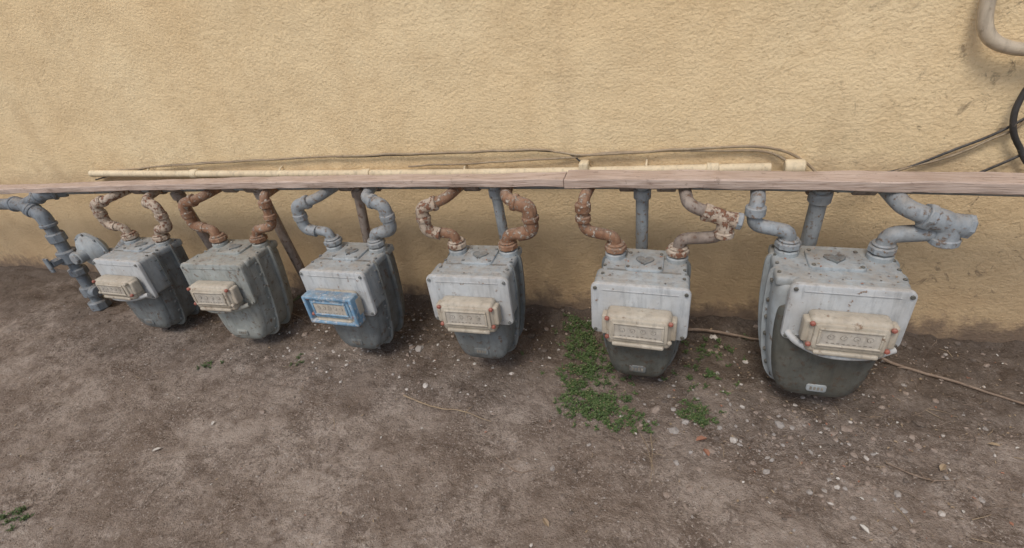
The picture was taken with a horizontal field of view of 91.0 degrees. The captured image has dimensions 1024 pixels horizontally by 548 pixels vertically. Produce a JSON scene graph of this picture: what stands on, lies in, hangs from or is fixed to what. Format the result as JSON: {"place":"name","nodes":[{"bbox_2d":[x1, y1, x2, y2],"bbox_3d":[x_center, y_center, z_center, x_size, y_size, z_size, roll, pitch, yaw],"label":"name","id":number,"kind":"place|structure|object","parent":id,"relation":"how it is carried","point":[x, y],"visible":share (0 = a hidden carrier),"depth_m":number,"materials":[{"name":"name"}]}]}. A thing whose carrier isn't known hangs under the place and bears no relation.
{"place":"outdoors","nodes":[
{"label":"outdoors","id":0,"kind":"place"},
{"bbox_2d":[0,265,1023,547],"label":"dirt ground","id":1,"kind":"structure","parent":0,"point":[174,519],"depth_m":1.67,"materials":[{"name":"brown soil"}]},
{"bbox_2d":[0,192,111,311],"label":"gas service pipe assembly","id":2,"kind":"object","parent":1,"relation":"on","point":[29,205],"visible":0.74,"depth_m":2.53,"materials":[{"name":"grey metal"}]},
{"bbox_2d":[70,233,124,265],"bbox_3d":[-2.069,-0.108,2.502,0.396,0.196,0.173,3,33,17],"label":"gas pressure regulator","id":3,"kind":"object","parent":2,"relation":"attached to","point":[89,248],"visible":0.59,"depth_m":2.47,"materials":[{"name":"grey metal"}]},
{"bbox_2d":[64,187,1023,196],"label":"gas header pipe","id":4,"kind":"object","parent":2,"relation":"attached to","point":[466,189],"visible":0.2,"depth_m":1.78,"materials":[{"name":"grey metal"}]},
{"bbox_2d":[89,190,199,327],"bbox_3d":[-1.713,-0.048,2.353,0.467,0.650,0.369,3,32,20],"label":"gas meter","id":5,"kind":"object","parent":4,"relation":"hanging from","point":[144,278],"visible":0.97,"depth_m":2.30,"materials":[{"name":"grey metal"}]},
{"bbox_2d":[178,188,292,338],"bbox_3d":[-1.183,-0.024,2.186,0.464,0.661,0.372,2,31,15],"label":"gas meter","id":6,"kind":"object","parent":4,"relation":"hanging from","point":[241,288],"visible":1,"depth_m":2.12,"materials":[{"name":"grey metal"}]},
{"bbox_2d":[291,187,404,348],"bbox_3d":[-0.627,0.000,1.995,0.450,0.651,0.371,3,33,20],"label":"gas meter","id":7,"kind":"object","parent":4,"relation":"attached to","point":[353,295],"visible":1,"depth_m":1.92,"materials":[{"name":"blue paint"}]},
{"bbox_2d":[415,187,538,358],"bbox_3d":[-0.109,0.017,1.828,0.450,0.633,0.372,2,32,17],"label":"gas meter","id":8,"kind":"object","parent":4,"relation":"attached to","point":[477,294],"visible":0.99,"depth_m":1.75,"materials":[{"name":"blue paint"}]},
{"bbox_2d":[0,169,1023,194],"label":"wooden board","id":9,"kind":"object","parent":4,"relation":"on","point":[1001,183],"visible":1,"depth_m":1.58,"materials":[{"name":"brown wood"}]},
{"bbox_2d":[575,188,744,376],"bbox_3d":[0.453,0.053,1.647,0.503,0.633,0.371,5,34,18],"label":"gas meter","id":10,"kind":"object","parent":4,"relation":"attached to","point":[640,305],"visible":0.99,"depth_m":1.56,"materials":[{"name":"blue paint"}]},
{"bbox_2d":[744,189,978,396],"bbox_3d":[0.961,0.082,1.496,0.551,0.638,0.367,4,33,18],"label":"gas meter","id":11,"kind":"object","parent":4,"relation":"attached to","point":[833,321],"visible":0.99,"depth_m":1.40,"materials":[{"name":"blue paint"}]},
{"bbox_2d":[0,295,303,531],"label":"weed patch","id":12,"kind":"object","parent":1,"relation":"on","point":[19,510],"visible":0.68,"depth_m":1.64,"materials":[{"name":"green plant"}]},
{"bbox_2d":[170,190,212,249],"bbox_3d":[-1.461,-0.125,2.450,0.056,0.651,0.132,3,33,17],"label":"gas riser pipe","id":13,"kind":"object","parent":1,"relation":"on","point":[177,195],"visible":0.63,"depth_m":2.35,"materials":[{"name":"brown metal"}]},
{"bbox_2d":[253,189,304,286],"bbox_3d":[-1.013,-0.104,2.307,0.056,0.660,0.132,3,33,17],"label":"gas riser pipe","id":14,"kind":"object","parent":1,"relation":"on","point":[288,246],"visible":0.38,"depth_m":2.26,"materials":[{"name":"brown metal"}]},
{"bbox_2d":[351,187,370,242],"bbox_3d":[-0.605,-0.077,2.167,0.051,0.668,0.156,-30,38,-33],"label":"gas riser pipe","id":15,"kind":"object","parent":1,"relation":"on","point":[362,214],"visible":0.49,"depth_m":2.02,"materials":[{"name":"brown metal"}]},
{"bbox_2d":[403,395,490,421],"bbox_3d":[-0.240,0.486,1.818,0.374,0.014,0.058,4,33,19],"label":"twig","id":16,"kind":"object","parent":1,"relation":"on","point":[442,408],"visible":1,"depth_m":1.82,"materials":[{"name":"brown wood"}]},
{"bbox_2d":[488,187,507,239],"bbox_3d":[-0.013,-0.052,1.991,0.051,0.670,0.128,3,33,17],"label":"gas riser pipe","id":17,"kind":"object","parent":1,"relation":"on","point":[498,206],"visible":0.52,"depth_m":1.83,"materials":[{"name":"grey metal"}]},
{"bbox_2d":[0,0,1023,342],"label":"stucco wall","id":18,"kind":"structure","parent":1,"relation":"on","point":[86,86],"depth_m":1.86,"materials":[{"name":"beige paint"}]},
{"bbox_2d":[95,151,580,179],"bbox_3d":[-0.966,-0.474,2.238,2.574,0.113,0.019,3,33,17],"label":"wall cable","id":19,"kind":"object","parent":18,"relation":"attached to","point":[350,157],"depth_m":2.10,"materials":[{"name":"beige plastic"}]},
{"bbox_2d":[88,159,805,178],"bbox_3d":[-0.618,-0.432,2.137,3.300,0.076,0.061,3,33,17],"label":"wall conduit","id":20,"kind":"object","parent":18,"relation":"attached to","point":[788,164],"depth_m":2.04,"materials":[{"name":"beige paint"}]},
{"bbox_2d":[119,145,815,170],"bbox_3d":[-0.575,-0.433,2.114,3.332,0.154,0.039,3,33,17],"label":"wall cable","id":21,"kind":"object","parent":18,"relation":"attached to","point":[811,167],"depth_m":1.91,"materials":[{"name":"beige plastic"}]},
{"bbox_2d":[408,149,785,166],"bbox_3d":[0.242,-0.422,1.849,1.412,0.055,0.020,3,33,17],"label":"wall cable","id":22,"kind":"object","parent":18,"relation":"attached to","point":[762,151],"depth_m":1.85,"materials":[{"name":"beige plastic"}]},
{"bbox_2d":[837,118,1023,192],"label":"wall cable","id":23,"kind":"object","parent":18,"relation":"attached to","point":[968,144],"depth_m":1.49,"materials":[{"name":"black rubber"}]},
{"bbox_2d":[895,121,1023,170],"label":"wall cable","id":24,"kind":"object","parent":18,"relation":"attached to","point":[975,146],"depth_m":1.50,"materials":[{"name":"black rubber"}]},
{"bbox_2d":[979,155,1018,171],"bbox_3d":[1.549,-0.353,1.432,0.343,0.167,0.012,4,33,19],"label":"wall cable","id":25,"kind":"object","parent":18,"relation":"attached to","point":[1001,163],"depth_m":1.49,"materials":[{"name":"black rubber"}]},
{"bbox_2d":[976,0,1023,55],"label":"pipe","id":26,"kind":"object","parent":18,"relation":"attached to","point":[990,37],"visible":1,"depth_m":1.31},
{"bbox_2d":[1009,88,1023,163],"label":"wall cable","id":27,"kind":"object","parent":18,"relation":"attached to","point":[1015,138],"depth_m":1.42,"materials":[{"name":"black rubber"}]},
{"bbox_2d":[14,295,1022,546],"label":"leaf litter","id":28,"kind":"object","parent":1,"relation":"on","point":[706,451],"visible":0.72,"depth_m":1.57,"materials":[{"name":"plant"}]},
{"bbox_2d":[33,303,1023,547],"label":"straw debris","id":29,"kind":"object","parent":1,"relation":"on","point":[871,417],"visible":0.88,"depth_m":1.55,"materials":[{"name":"beige plant"}]},
{"bbox_2d":[521,313,657,433],"bbox_3d":[0.285,0.349,1.925,0.552,0.056,0.620,3,33,17],"label":"weed patch","id":30,"kind":"object","parent":1,"relation":"on","point":[597,403],"visible":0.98,"depth_m":1.83,"materials":[{"name":"green plant"}]},
{"bbox_2d":[634,188,650,248],"bbox_3d":[0.473,-0.025,1.839,0.056,0.671,0.132,3,33,17],"label":"gas riser pipe","id":31,"kind":"object","parent":1,"relation":"on","point":[642,197],"visible":0.55,"depth_m":1.69,"materials":[{"name":"grey metal"}]},
{"bbox_2d":[641,434,655,476],"bbox_3d":[0.416,0.554,1.558,0.062,0.008,0.159,3,33,17],"label":"twig","id":32,"kind":"object","parent":1,"relation":"on","point":[648,451],"visible":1,"depth_m":1.56,"materials":[{"name":"brown wood"}]},
{"bbox_2d":[649,434,664,486],"bbox_3d":[0.444,0.569,1.540,0.049,0.019,0.189,3,33,17],"label":"twig","id":33,"kind":"object","parent":1,"relation":"on","point":[652,455],"visible":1,"depth_m":1.55,"materials":[{"name":"brown wood"}]},
{"bbox_2d":[661,333,747,427],"bbox_3d":[0.692,0.353,1.820,0.254,0.048,0.507,12,36,30],"label":"weed patch","id":34,"kind":"object","parent":1,"relation":"on","point":[701,420],"visible":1,"depth_m":1.73,"materials":[{"name":"green plant"}]},
{"bbox_2d":[688,328,758,339],"bbox_3d":[0.830,0.237,1.956,0.401,0.034,0.025,6,33,21],"label":"twig","id":35,"kind":"object","parent":1,"relation":"on","point":[714,331],"visible":0.52,"depth_m":1.95,"materials":[{"name":"brown wood"}]},
{"bbox_2d":[800,190,833,245],"bbox_3d":[0.964,0.006,1.686,0.064,0.665,0.139,3,33,17],"label":"gas riser pipe","id":36,"kind":"object","parent":1,"relation":"on","point":[819,201],"visible":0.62,"depth_m":1.52,"materials":[{"name":"grey metal"}]},
{"bbox_2d":[886,462,965,487],"bbox_3d":[1.145,0.561,1.389,0.183,0.006,0.052,7,34,23],"label":"twig","id":37,"kind":"object","parent":1,"relation":"on","point":[923,477],"visible":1,"depth_m":1.39,"materials":[{"name":"brown wood"}]},
{"bbox_2d":[880,357,1023,404],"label":"twig","id":38,"kind":"object","parent":1,"relation":"on","point":[936,376],"visible":0.78,"depth_m":1.66,"materials":[{"name":"brown wood"}]},
{"bbox_2d":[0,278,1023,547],"bbox_3d":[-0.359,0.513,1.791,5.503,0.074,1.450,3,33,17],"label":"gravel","id":39,"kind":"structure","parent":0,"point":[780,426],"depth_m":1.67,"materials":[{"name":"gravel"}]}
]}

